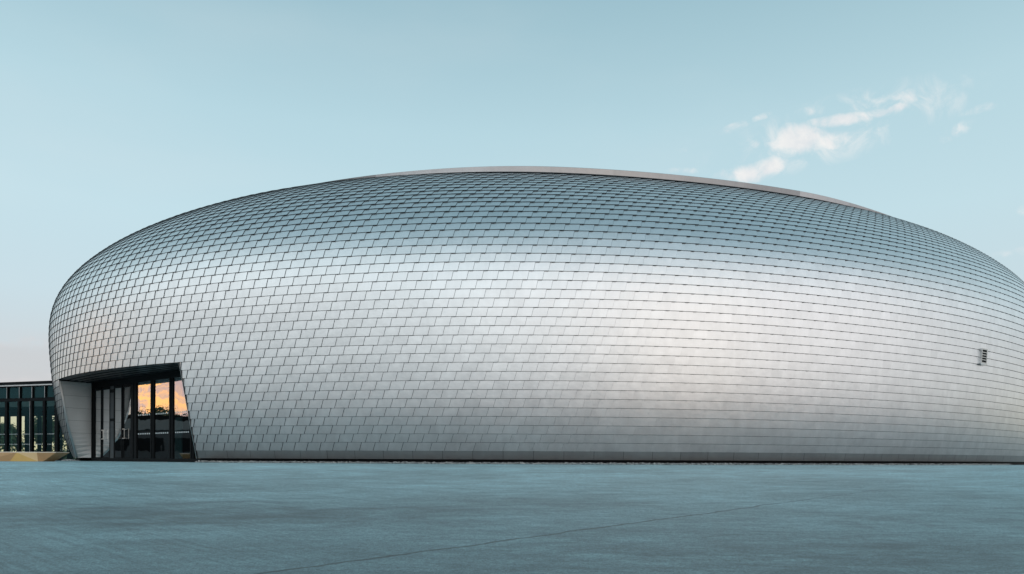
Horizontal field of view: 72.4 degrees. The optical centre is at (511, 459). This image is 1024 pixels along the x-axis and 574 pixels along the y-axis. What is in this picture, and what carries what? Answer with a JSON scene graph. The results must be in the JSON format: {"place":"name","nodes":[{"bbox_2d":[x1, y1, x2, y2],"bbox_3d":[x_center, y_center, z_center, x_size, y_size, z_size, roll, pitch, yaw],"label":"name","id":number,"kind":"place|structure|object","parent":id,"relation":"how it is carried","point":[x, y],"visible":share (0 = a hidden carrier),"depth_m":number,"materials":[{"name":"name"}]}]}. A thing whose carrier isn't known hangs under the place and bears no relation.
{"place":"outdoors","nodes":[
{"label":"outdoors","id":0,"kind":"place"},
{"bbox_2d":[0,461,1023,573],"bbox_3d":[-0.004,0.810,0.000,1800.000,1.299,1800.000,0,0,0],"label":"ground","id":1,"kind":"structure","parent":0,"point":[93,517],"depth_m":9.56,"materials":[{"name":"concrete"}]},
{"bbox_2d":[0,452,68,460],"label":"faceted bench","id":2,"kind":"object","parent":1,"relation":"on","point":[29,456],"visible":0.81,"depth_m":27.53,"materials":[{"name":"beige wood"}]},
{"bbox_2d":[0,380,90,460],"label":"glazed wing","id":3,"kind":"structure","parent":1,"relation":"on","point":[29,400],"depth_m":35.54,"materials":[{"name":"black glass"}]},
{"bbox_2d":[48,166,1023,464],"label":"museum building","id":4,"kind":"structure","parent":1,"relation":"on","point":[526,314],"depth_m":24.35,"materials":[{"name":"metal"}]},
{"bbox_2d":[94,388,101,457],"bbox_3d":[-18.910,-1.599,32.005,0.598,3.310,0.478,0,0,0],"label":"door","id":5,"kind":"structure","parent":4,"relation":"in","point":[98,391],"depth_m":31.99,"materials":[{"name":"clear glass"}]},
{"bbox_2d":[101,387,109,457],"bbox_3d":[-18.244,-1.596,31.491,0.682,3.310,0.542,0,0,0],"label":"door","id":6,"kind":"structure","parent":4,"relation":"in","point":[105,430],"depth_m":31.49,"materials":[{"name":"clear glass"}]},
{"bbox_2d":[113,385,122,457],"bbox_3d":[-17.311,-1.592,30.771,0.655,3.310,0.522,0,0,0],"label":"door","id":7,"kind":"structure","parent":4,"relation":"in","point":[118,390],"depth_m":30.75,"materials":[{"name":"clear glass"}]},
{"bbox_2d":[122,384,130,457],"bbox_3d":[-16.598,-1.588,30.221,0.661,3.310,0.526,0,0,0],"label":"door","id":8,"kind":"structure","parent":4,"relation":"in","point":[126,429],"depth_m":30.22,"materials":[{"name":"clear glass"}]},
{"bbox_2d":[175,417,182,457],"bbox_3d":[-14.029,-0.847,29.395,0.750,1.850,0.300,0,0,38],"label":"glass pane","id":9,"kind":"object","parent":4,"relation":"on","point":[178,438],"visible":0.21,"depth_m":29.28,"materials":[{"name":"black glass"}]},
{"bbox_2d":[61,459,1012,464],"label":"gravel","id":10,"kind":"structure","parent":1,"relation":"on","point":[406,462],"depth_m":24.17,"materials":[{"name":"grey gravel"}]},
{"bbox_2d":[0,0,1023,451],"label":"sky","id":11,"kind":"structure","parent":0,"point":[119,118],"materials":[{"name":"blue"}]},
{"label":"meadow","id":12,"kind":"structure","parent":0,"visible":0},
{"bbox_2d":[0,423,24,449],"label":"tree","id":13,"kind":"object","parent":12,"relation":"on","point":[13,435],"visible":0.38,"depth_m":87.57,"materials":[{"name":"green plant"}]},
{"bbox_2d":[0,439,74,458],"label":"hedge","id":14,"kind":"object","parent":12,"relation":"on","point":[14,450],"visible":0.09,"depth_m":69.77,"materials":[{"name":"green plant"}]},
{"bbox_2d":[22,416,65,447],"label":"tree","id":15,"kind":"object","parent":12,"relation":"on","point":[35,429],"visible":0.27,"depth_m":89.22,"materials":[{"name":"green plant"}]}
]}

